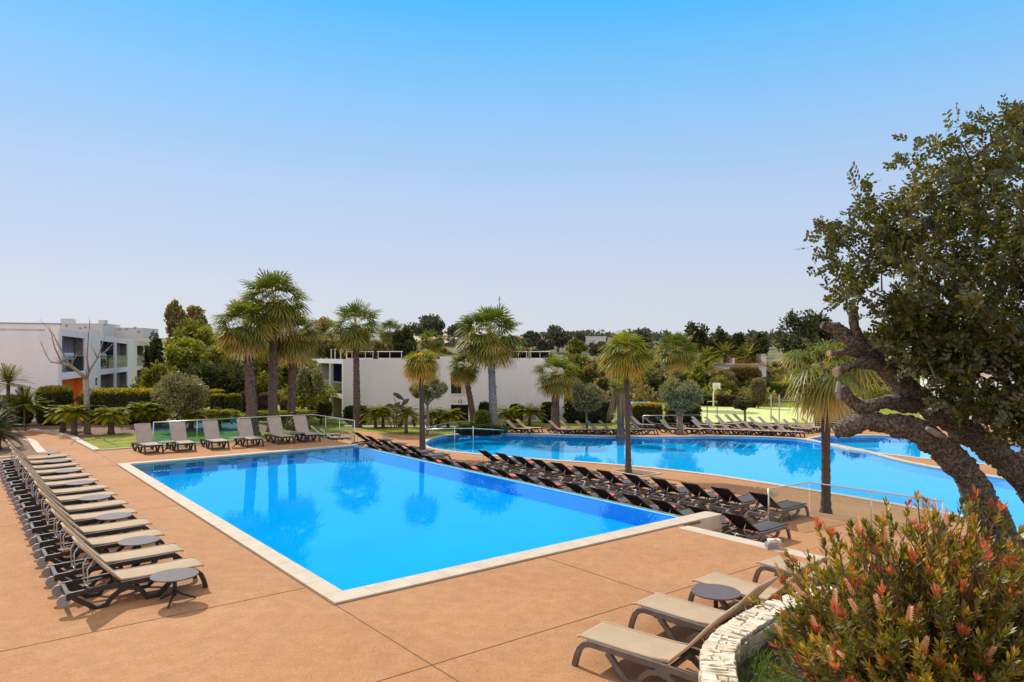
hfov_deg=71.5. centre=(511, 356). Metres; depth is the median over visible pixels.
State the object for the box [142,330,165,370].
broad tree
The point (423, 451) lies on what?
sun lounger
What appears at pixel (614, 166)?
sky
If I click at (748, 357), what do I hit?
date palm
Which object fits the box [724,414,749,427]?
sun lounger
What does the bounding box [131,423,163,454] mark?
sun lounger
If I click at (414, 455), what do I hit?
sun lounger
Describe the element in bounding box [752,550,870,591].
sun lounger
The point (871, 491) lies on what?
glass fence
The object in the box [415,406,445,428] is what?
pygmy palm
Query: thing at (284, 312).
fan palm
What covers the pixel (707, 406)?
goal frame
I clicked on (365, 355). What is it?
solar rack
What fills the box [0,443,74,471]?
sun lounger
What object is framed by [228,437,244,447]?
side table
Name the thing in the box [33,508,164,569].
sun lounger
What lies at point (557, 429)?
sun lounger
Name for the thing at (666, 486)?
sun lounger
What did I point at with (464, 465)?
sun lounger
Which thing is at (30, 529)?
sun lounger
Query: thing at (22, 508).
sun lounger
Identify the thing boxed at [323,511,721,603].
pool coping
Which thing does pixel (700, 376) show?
bush
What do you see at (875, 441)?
pool water
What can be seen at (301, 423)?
sun lounger
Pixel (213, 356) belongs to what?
broad tree
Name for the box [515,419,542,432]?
sun lounger
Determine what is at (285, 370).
broad tree
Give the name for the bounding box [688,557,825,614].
sun lounger
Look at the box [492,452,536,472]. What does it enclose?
sun lounger
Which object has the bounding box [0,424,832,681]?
deck
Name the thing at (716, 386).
basketball hoop
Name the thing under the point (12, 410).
sago palm
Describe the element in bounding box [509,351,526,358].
solar rack
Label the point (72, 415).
pygmy palm
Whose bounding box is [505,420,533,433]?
sun lounger
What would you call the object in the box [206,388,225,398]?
clipped bush
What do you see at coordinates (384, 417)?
pygmy palm
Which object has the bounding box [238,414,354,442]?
glass fence
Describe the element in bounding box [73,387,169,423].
hedge
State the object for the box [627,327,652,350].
pine tree
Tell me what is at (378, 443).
sun lounger
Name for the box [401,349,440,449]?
fan palm
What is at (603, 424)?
sun lounger
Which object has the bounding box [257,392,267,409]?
clipped bush
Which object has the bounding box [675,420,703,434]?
sun lounger
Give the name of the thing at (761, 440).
pool edge
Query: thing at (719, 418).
sun lounger
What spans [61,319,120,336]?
house
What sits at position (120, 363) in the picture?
apartment building
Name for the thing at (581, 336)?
pine tree
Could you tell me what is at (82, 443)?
path kerb
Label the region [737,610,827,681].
grass
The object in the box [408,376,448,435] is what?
olive tree
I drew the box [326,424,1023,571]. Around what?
deck
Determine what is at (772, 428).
sun lounger
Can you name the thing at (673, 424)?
sun lounger
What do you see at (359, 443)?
sun lounger
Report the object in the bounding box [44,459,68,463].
side table
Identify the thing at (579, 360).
bush
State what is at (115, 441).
lawn
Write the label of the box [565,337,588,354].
bush
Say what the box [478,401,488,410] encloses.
clipped bush
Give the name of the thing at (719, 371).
bush
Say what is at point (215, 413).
pygmy palm
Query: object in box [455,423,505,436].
clipped bush
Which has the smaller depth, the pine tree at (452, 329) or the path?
the path
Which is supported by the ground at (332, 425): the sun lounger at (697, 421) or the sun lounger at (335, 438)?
the sun lounger at (335, 438)
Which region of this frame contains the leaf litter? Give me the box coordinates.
[737,635,808,681]
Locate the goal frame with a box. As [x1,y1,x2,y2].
[707,401,717,416]
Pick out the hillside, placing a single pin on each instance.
(773, 353)
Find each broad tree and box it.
[139,359,177,388]
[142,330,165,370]
[162,336,206,374]
[163,299,187,336]
[163,317,218,356]
[184,359,216,408]
[186,304,212,345]
[199,344,243,377]
[212,362,244,393]
[243,348,287,389]
[281,359,321,384]
[298,329,331,358]
[310,316,338,358]
[324,341,351,358]
[359,339,387,358]
[391,327,416,358]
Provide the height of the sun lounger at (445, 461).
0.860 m
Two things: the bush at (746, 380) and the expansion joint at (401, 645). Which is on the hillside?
the bush at (746, 380)
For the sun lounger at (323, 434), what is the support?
on the ground at (332, 425)
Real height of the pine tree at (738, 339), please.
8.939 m
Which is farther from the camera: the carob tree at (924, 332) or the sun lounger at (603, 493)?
the sun lounger at (603, 493)
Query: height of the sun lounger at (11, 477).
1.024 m
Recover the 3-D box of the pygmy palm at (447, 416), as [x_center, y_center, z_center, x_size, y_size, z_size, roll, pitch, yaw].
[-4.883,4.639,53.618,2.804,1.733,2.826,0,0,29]
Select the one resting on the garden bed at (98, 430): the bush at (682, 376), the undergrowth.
the undergrowth
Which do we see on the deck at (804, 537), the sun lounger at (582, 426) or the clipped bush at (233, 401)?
the sun lounger at (582, 426)
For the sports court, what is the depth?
66.33 m
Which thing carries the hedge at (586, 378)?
on the hillside
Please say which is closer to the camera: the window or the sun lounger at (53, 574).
the sun lounger at (53, 574)
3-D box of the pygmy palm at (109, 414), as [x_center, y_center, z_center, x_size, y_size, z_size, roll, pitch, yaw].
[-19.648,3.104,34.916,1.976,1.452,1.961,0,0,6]
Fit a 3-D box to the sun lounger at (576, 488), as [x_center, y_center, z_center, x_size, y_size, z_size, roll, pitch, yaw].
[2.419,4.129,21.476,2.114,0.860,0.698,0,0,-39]
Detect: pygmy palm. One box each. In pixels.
[42,405,82,431]
[54,403,94,434]
[90,405,130,433]
[123,400,161,423]
[141,404,175,426]
[172,408,205,428]
[201,406,236,428]
[288,408,318,425]
[359,405,390,427]
[368,404,398,427]
[389,405,419,433]
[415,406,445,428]
[431,407,467,427]
[497,405,522,426]
[514,403,548,426]
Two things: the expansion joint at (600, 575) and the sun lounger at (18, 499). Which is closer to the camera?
the expansion joint at (600, 575)
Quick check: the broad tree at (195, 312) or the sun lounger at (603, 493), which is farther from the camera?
the broad tree at (195, 312)
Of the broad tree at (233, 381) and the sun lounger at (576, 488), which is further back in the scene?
the broad tree at (233, 381)
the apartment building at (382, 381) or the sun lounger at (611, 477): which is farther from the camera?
the apartment building at (382, 381)
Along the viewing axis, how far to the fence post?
59.17 m
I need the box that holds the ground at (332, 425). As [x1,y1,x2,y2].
[204,402,1016,436]
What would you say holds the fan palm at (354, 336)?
on the ground at (332, 425)
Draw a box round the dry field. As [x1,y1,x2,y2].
[413,334,456,342]
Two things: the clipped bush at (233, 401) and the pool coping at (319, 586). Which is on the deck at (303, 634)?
the pool coping at (319, 586)
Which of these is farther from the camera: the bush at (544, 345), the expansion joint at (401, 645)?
the bush at (544, 345)
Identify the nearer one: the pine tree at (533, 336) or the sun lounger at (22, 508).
the sun lounger at (22, 508)
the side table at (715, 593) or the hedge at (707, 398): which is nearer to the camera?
the side table at (715, 593)
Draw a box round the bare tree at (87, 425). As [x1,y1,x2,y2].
[38,320,124,433]
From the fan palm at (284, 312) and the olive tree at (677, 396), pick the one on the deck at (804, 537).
the olive tree at (677, 396)
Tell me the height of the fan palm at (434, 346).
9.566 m
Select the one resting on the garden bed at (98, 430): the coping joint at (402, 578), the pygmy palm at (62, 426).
the pygmy palm at (62, 426)
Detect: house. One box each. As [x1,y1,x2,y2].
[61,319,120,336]
[116,327,158,338]
[559,336,605,349]
[712,354,765,377]
[920,372,1021,422]
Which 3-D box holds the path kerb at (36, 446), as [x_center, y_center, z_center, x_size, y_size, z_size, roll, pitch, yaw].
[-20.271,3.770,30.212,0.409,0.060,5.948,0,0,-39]
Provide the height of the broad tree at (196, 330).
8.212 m
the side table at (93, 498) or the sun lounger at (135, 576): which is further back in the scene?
the side table at (93, 498)
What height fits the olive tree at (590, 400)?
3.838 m
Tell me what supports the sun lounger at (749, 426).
on the deck at (804, 537)
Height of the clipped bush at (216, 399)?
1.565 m
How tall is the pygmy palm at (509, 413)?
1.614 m
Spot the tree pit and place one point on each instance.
(639, 473)
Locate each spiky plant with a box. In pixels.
[0,363,38,430]
[2,385,52,430]
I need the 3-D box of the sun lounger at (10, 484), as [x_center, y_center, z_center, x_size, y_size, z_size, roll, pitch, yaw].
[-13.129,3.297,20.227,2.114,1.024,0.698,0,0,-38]
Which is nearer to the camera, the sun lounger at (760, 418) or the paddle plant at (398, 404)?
the sun lounger at (760, 418)
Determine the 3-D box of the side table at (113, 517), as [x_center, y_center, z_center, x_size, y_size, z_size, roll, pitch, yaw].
[-8.434,3.585,15.066,0.690,0.431,0.690,0,0,24]
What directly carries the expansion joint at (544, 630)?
on the deck at (303, 634)
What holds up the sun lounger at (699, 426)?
on the deck at (804, 537)
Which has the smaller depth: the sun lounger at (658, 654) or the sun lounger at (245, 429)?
the sun lounger at (658, 654)
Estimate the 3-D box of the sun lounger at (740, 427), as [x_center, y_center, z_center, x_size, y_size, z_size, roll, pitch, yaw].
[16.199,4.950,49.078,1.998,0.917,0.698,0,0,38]
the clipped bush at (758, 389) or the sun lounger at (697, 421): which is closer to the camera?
the sun lounger at (697, 421)
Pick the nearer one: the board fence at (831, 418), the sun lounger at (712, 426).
the sun lounger at (712, 426)
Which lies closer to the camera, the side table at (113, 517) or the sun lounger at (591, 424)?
the side table at (113, 517)
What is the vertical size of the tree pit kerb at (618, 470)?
0.180 m
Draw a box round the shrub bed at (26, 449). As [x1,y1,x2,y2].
[0,433,36,455]
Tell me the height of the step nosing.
0.132 m
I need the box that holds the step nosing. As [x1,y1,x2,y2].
[679,526,827,562]
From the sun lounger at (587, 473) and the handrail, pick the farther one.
the handrail
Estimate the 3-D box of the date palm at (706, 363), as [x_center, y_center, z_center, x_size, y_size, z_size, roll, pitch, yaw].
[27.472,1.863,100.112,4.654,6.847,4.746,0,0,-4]
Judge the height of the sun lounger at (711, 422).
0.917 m
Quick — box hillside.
[130,338,900,401]
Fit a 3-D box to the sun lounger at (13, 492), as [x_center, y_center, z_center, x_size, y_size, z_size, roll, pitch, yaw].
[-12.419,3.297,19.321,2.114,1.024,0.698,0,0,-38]
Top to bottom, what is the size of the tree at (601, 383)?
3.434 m
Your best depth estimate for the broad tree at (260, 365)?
56.86 m
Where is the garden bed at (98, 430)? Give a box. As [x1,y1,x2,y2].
[2,411,283,439]
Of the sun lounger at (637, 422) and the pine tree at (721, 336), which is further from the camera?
the pine tree at (721, 336)
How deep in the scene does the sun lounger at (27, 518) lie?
16.08 m
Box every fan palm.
[207,297,284,434]
[232,267,313,431]
[265,310,326,430]
[323,299,384,427]
[375,318,403,350]
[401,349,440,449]
[416,330,445,355]
[445,352,480,423]
[453,303,528,424]
[530,352,581,428]
[595,329,660,472]
[606,376,634,438]
[654,331,699,380]
[773,333,886,513]
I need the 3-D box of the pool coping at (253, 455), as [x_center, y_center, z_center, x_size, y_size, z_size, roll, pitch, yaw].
[-10.130,3.933,27.884,8.778,0.333,0.300,0,0,-38]
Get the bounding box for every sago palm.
[0,397,23,434]
[0,408,30,449]
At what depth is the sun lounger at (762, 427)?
48.58 m
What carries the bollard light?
on the step nosing
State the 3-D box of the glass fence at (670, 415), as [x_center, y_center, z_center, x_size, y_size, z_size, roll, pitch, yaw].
[12.073,4.889,53.438,4.691,1.021,0.048,0,0,-9]
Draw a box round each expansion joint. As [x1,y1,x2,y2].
[0,588,301,651]
[336,605,459,681]
[375,547,817,681]
[545,557,654,593]
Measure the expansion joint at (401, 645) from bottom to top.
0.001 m
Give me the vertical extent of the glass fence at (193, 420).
1.022 m
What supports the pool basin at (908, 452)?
in the ground at (332, 425)
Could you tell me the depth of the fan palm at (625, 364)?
32.67 m
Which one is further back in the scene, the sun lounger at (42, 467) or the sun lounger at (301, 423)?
the sun lounger at (301, 423)
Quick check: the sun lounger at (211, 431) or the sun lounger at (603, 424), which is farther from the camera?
the sun lounger at (603, 424)
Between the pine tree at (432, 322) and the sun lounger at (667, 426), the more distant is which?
the pine tree at (432, 322)
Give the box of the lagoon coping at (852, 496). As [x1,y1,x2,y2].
[425,433,1023,538]
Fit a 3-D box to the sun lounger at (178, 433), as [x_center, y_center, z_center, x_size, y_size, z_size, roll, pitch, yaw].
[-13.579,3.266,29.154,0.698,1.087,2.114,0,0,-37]
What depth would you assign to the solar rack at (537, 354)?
64.36 m
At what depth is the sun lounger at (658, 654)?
8.38 m
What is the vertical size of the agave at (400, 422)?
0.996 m
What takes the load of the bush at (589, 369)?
on the hillside
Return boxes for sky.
[0,0,1023,339]
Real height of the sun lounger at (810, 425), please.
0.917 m
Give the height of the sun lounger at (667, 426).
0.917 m
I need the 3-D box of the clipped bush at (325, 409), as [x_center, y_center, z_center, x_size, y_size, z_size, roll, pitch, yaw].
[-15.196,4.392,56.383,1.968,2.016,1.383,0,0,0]
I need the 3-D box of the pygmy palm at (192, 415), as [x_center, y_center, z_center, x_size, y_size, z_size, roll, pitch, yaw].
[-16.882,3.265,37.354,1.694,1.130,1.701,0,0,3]
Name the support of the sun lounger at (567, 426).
on the deck at (804, 537)
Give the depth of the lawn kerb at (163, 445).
29.38 m
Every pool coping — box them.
[117,463,341,596]
[129,444,357,471]
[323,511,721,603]
[804,434,1018,465]
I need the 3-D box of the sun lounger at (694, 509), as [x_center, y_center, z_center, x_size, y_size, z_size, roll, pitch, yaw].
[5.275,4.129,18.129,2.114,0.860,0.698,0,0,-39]
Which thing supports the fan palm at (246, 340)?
on the lawn at (115, 441)
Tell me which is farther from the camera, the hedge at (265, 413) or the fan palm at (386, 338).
the fan palm at (386, 338)
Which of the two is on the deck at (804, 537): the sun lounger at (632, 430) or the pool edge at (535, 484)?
the sun lounger at (632, 430)
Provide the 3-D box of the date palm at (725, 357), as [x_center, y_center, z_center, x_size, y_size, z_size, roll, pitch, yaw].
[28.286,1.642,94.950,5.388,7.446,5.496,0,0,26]
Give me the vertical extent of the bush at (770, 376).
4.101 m
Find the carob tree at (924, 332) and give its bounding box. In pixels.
[798,93,1023,630]
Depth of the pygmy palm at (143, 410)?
37.80 m
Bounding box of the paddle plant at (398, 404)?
[382,393,411,426]
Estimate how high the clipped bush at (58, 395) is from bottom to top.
2.319 m
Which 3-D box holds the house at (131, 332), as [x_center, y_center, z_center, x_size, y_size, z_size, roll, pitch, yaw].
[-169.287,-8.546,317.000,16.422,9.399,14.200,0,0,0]
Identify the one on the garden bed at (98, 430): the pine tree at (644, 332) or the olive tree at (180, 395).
the olive tree at (180, 395)
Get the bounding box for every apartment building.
[0,322,144,421]
[302,355,563,420]
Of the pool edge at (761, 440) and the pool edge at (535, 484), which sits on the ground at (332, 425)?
the pool edge at (535, 484)
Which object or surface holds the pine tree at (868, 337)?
on the hillside
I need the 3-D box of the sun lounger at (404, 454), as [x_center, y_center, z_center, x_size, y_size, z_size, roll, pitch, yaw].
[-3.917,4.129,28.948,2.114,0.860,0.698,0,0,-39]
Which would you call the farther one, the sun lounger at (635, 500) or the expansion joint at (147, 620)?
the sun lounger at (635, 500)
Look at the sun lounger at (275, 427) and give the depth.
31.79 m
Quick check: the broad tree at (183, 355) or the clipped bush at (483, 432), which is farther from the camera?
the broad tree at (183, 355)
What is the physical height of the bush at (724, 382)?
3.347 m
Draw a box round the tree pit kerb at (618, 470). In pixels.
[610,469,661,476]
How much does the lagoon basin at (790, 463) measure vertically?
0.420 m
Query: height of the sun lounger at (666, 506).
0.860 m
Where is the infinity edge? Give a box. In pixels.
[356,446,677,516]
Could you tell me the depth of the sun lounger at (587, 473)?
24.29 m
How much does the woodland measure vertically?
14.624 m
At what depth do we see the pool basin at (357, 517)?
19.36 m
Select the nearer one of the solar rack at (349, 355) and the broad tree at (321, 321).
the solar rack at (349, 355)
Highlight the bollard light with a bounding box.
[765,538,783,549]
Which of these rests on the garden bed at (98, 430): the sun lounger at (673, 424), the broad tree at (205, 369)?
the broad tree at (205, 369)
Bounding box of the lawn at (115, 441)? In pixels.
[83,430,294,448]
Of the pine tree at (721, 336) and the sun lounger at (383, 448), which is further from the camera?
the pine tree at (721, 336)
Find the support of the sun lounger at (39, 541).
on the deck at (303, 634)
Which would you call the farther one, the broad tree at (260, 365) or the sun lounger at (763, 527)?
the broad tree at (260, 365)
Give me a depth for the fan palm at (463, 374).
53.09 m
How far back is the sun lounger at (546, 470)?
25.94 m
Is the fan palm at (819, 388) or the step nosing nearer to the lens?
the step nosing
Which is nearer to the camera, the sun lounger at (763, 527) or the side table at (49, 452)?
the sun lounger at (763, 527)
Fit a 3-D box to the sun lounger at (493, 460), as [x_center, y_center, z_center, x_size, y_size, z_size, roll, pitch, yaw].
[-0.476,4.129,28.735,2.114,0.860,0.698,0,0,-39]
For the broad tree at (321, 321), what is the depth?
96.03 m
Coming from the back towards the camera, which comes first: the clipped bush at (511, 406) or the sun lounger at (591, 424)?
the clipped bush at (511, 406)
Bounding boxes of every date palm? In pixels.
[692,346,722,370]
[704,342,744,366]
[732,343,769,368]
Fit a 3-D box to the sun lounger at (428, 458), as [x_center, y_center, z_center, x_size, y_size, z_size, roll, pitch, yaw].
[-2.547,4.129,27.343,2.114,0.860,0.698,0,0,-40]
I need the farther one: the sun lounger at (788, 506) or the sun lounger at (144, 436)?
the sun lounger at (144, 436)
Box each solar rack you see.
[347,351,352,358]
[359,351,375,358]
[377,351,403,358]
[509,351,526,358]
[530,351,549,358]
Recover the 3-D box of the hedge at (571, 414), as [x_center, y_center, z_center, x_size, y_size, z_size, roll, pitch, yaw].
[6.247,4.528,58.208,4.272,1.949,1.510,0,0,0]
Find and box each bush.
[0,394,34,426]
[33,385,73,424]
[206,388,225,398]
[208,393,225,409]
[223,393,242,410]
[239,391,246,412]
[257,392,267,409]
[279,399,287,410]
[310,400,332,424]
[343,405,368,423]
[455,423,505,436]
[473,409,490,424]
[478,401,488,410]
[509,403,523,422]
[519,338,533,350]
[535,339,554,350]
[540,401,551,422]
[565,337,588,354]
[565,367,582,380]
[567,352,591,370]
[583,361,608,381]
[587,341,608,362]
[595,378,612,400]
[632,367,658,384]
[646,375,666,401]
[670,364,697,382]
[686,364,716,393]
[708,367,737,382]
[709,375,737,394]
[727,365,762,381]
[737,375,771,392]
[746,485,1023,681]
[749,377,766,407]
[766,368,777,381]
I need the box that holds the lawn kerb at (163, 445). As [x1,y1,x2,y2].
[93,435,300,450]
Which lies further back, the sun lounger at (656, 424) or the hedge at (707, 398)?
the hedge at (707, 398)
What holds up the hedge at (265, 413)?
on the garden bed at (98, 430)
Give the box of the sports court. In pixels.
[700,407,836,422]
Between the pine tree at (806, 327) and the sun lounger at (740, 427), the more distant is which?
the pine tree at (806, 327)
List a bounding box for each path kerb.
[22,438,44,452]
[29,429,99,450]
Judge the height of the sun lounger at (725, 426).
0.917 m
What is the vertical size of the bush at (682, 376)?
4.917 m
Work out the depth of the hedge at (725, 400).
77.23 m
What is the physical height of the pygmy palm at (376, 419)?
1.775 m
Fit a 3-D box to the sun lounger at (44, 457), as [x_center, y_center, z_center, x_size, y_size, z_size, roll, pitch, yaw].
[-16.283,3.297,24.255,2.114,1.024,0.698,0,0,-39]
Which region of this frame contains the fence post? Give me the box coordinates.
[770,395,771,421]
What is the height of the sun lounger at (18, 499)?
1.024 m
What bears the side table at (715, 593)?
on the deck at (303, 634)
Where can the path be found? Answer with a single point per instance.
(393, 425)
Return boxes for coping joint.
[116,464,700,605]
[131,465,697,592]
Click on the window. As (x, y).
(455, 389)
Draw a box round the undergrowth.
[119,365,338,409]
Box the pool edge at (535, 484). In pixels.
[359,446,683,526]
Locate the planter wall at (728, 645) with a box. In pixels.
[699,563,989,681]
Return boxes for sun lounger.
[0,439,69,470]
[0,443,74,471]
[0,447,79,479]
[1,451,84,484]
[4,456,92,493]
[7,461,98,500]
[11,467,109,509]
[15,473,119,515]
[19,481,129,529]
[22,488,137,539]
[29,499,151,552]
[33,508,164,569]
[41,522,183,589]
[51,536,207,609]
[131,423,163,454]
[167,422,195,452]
[200,420,229,450]
[233,418,263,447]
[264,417,294,444]
[290,415,320,442]
[310,425,340,436]
[320,428,350,440]
[350,431,392,445]
[364,443,407,453]
[365,435,406,448]
[376,445,422,456]
[378,439,420,451]
[390,442,434,453]
[392,449,438,460]
[404,445,451,459]
[406,451,454,463]
[421,454,470,466]
[437,457,488,470]
[455,461,507,474]
[474,464,526,478]
[477,450,525,469]
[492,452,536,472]
[492,468,547,482]
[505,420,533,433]
[509,455,556,476]
[513,472,567,487]
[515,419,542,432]
[528,458,581,477]
[536,477,593,492]
[547,420,576,434]
[548,462,599,482]
[560,420,587,434]
[563,481,621,497]
[570,465,623,487]
[572,603,739,681]
[575,420,603,434]
[586,420,613,434]
[589,486,650,504]
[594,469,649,491]
[598,420,624,434]
[614,420,641,434]
[619,473,676,496]
[621,492,683,511]
[628,576,777,643]
[630,416,656,428]
[630,420,657,434]
[643,416,664,428]
[647,477,705,502]
[649,498,713,515]
[655,419,676,427]
[658,420,687,434]
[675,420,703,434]
[677,482,735,507]
[687,505,752,535]
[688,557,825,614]
[689,416,717,427]
[691,420,719,434]
[703,416,731,428]
[703,420,732,434]
[707,486,759,514]
[714,415,741,428]
[716,420,746,435]
[721,511,790,541]
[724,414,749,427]
[731,421,762,435]
[732,414,754,426]
[742,421,772,435]
[745,491,809,522]
[746,417,775,429]
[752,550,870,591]
[754,421,784,436]
[757,416,784,429]
[763,422,794,436]
[770,416,796,427]
[774,422,805,437]
[782,419,812,433]
[792,418,821,432]
[801,418,830,431]
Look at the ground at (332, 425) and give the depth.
56.63 m
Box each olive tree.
[149,372,211,421]
[296,364,324,428]
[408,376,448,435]
[570,381,604,432]
[658,376,705,434]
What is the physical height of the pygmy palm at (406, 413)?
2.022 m
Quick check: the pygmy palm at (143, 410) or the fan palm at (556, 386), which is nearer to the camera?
the pygmy palm at (143, 410)
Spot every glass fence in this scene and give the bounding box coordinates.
[153,418,237,440]
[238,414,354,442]
[425,421,472,427]
[643,415,701,423]
[768,482,943,524]
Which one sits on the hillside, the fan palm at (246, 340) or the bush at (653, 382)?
the bush at (653, 382)
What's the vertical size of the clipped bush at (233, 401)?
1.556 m
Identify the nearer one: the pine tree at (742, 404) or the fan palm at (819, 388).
the fan palm at (819, 388)
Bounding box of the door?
[451,405,467,419]
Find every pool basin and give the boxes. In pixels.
[135,446,676,590]
[811,435,987,463]
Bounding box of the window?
[451,379,460,393]
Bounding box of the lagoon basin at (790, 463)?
[425,434,1023,527]
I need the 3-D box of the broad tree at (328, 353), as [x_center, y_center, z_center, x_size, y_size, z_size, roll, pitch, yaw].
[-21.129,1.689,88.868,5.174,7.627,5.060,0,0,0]
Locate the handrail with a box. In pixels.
[426,426,500,446]
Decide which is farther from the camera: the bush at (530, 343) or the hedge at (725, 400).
the bush at (530, 343)
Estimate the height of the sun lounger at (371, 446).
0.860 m
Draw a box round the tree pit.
[619,470,653,474]
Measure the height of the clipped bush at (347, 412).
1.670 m
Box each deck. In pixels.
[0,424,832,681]
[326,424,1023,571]
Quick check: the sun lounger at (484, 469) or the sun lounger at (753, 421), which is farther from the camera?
the sun lounger at (753, 421)
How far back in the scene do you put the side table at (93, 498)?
17.02 m
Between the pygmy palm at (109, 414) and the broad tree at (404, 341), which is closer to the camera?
the pygmy palm at (109, 414)
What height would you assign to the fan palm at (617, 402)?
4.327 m
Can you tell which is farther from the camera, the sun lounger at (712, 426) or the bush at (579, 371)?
the bush at (579, 371)
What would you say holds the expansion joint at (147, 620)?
on the deck at (303, 634)
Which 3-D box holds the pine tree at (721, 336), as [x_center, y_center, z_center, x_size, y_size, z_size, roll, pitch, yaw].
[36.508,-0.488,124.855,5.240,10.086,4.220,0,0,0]
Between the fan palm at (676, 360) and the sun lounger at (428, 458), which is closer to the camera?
the sun lounger at (428, 458)
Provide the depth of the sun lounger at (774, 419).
53.65 m
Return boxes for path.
[344,425,453,426]
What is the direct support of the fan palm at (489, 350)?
on the planting bed
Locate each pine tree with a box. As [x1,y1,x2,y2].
[403,313,445,344]
[446,322,476,351]
[522,330,541,348]
[542,324,573,351]
[574,332,585,342]
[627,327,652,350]
[680,320,709,361]
[704,325,733,361]
[728,332,747,361]
[732,397,758,425]
[747,331,769,361]
[774,308,820,377]
[809,310,834,366]
[835,329,888,380]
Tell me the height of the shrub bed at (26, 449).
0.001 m
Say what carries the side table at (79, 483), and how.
on the deck at (303, 634)
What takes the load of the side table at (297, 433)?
on the deck at (303, 634)
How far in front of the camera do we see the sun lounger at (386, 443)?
32.22 m
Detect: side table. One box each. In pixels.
[37,451,59,454]
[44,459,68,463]
[53,469,80,473]
[64,480,93,486]
[78,494,110,512]
[95,512,131,535]
[118,536,159,565]
[150,568,198,608]
[158,440,175,450]
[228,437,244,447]
[290,432,304,441]
[691,584,740,608]
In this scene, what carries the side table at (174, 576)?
on the deck at (303, 634)
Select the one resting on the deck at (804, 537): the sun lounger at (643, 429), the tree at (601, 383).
the sun lounger at (643, 429)
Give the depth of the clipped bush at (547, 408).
57.64 m
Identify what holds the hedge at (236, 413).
on the garden bed at (98, 430)
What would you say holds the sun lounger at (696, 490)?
on the deck at (804, 537)
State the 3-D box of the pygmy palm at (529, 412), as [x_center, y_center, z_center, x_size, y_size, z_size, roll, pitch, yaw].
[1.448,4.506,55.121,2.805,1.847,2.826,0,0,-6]
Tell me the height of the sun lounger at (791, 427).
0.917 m
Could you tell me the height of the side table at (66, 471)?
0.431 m
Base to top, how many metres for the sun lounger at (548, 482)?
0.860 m
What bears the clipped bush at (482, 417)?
on the planting bed
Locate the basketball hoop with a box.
[713,383,719,407]
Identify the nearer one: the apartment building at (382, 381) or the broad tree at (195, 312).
the apartment building at (382, 381)
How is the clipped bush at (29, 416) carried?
on the garden bed at (98, 430)
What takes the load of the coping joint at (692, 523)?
on the deck at (303, 634)
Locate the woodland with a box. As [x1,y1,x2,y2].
[412,328,895,356]
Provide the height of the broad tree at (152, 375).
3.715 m
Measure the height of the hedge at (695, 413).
1.841 m
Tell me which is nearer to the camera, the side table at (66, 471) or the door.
the side table at (66, 471)
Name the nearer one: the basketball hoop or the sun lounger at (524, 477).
the sun lounger at (524, 477)
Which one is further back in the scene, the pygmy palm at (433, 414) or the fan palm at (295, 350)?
the pygmy palm at (433, 414)
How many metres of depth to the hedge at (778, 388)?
85.55 m
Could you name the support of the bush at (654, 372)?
on the hillside
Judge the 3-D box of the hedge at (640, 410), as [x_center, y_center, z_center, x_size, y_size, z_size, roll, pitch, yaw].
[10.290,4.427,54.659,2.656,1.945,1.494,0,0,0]
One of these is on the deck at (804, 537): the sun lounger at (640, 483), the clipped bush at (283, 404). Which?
the sun lounger at (640, 483)
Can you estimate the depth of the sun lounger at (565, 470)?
25.16 m
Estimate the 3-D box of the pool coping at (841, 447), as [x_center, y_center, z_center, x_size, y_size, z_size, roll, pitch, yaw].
[25.457,5.410,41.931,11.282,0.101,15.908,0,0,-33]
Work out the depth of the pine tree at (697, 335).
123.89 m
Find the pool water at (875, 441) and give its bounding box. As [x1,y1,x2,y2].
[814,436,1019,453]
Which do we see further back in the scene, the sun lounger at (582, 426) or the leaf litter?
the sun lounger at (582, 426)
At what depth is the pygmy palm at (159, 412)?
38.09 m
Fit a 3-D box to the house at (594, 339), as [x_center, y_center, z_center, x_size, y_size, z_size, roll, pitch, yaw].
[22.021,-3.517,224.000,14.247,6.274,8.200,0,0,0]
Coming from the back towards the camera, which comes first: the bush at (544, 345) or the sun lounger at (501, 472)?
the bush at (544, 345)
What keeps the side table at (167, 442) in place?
on the deck at (303, 634)
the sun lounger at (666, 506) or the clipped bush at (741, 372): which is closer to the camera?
the sun lounger at (666, 506)
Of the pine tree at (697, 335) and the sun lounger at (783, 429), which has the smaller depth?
the sun lounger at (783, 429)
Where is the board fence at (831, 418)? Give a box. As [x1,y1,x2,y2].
[813,408,878,426]
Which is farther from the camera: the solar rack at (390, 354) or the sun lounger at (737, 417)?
the solar rack at (390, 354)
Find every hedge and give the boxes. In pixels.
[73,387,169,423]
[167,409,244,421]
[243,410,301,420]
[562,400,614,422]
[564,372,593,385]
[630,402,663,423]
[664,404,701,424]
[697,395,716,405]
[716,394,736,405]
[728,381,805,396]
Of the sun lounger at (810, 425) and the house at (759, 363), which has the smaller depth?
the sun lounger at (810, 425)
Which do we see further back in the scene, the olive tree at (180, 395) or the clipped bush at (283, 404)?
the clipped bush at (283, 404)
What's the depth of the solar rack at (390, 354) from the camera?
64.36 m
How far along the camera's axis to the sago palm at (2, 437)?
29.26 m
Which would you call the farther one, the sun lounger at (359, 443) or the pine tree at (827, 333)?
the pine tree at (827, 333)

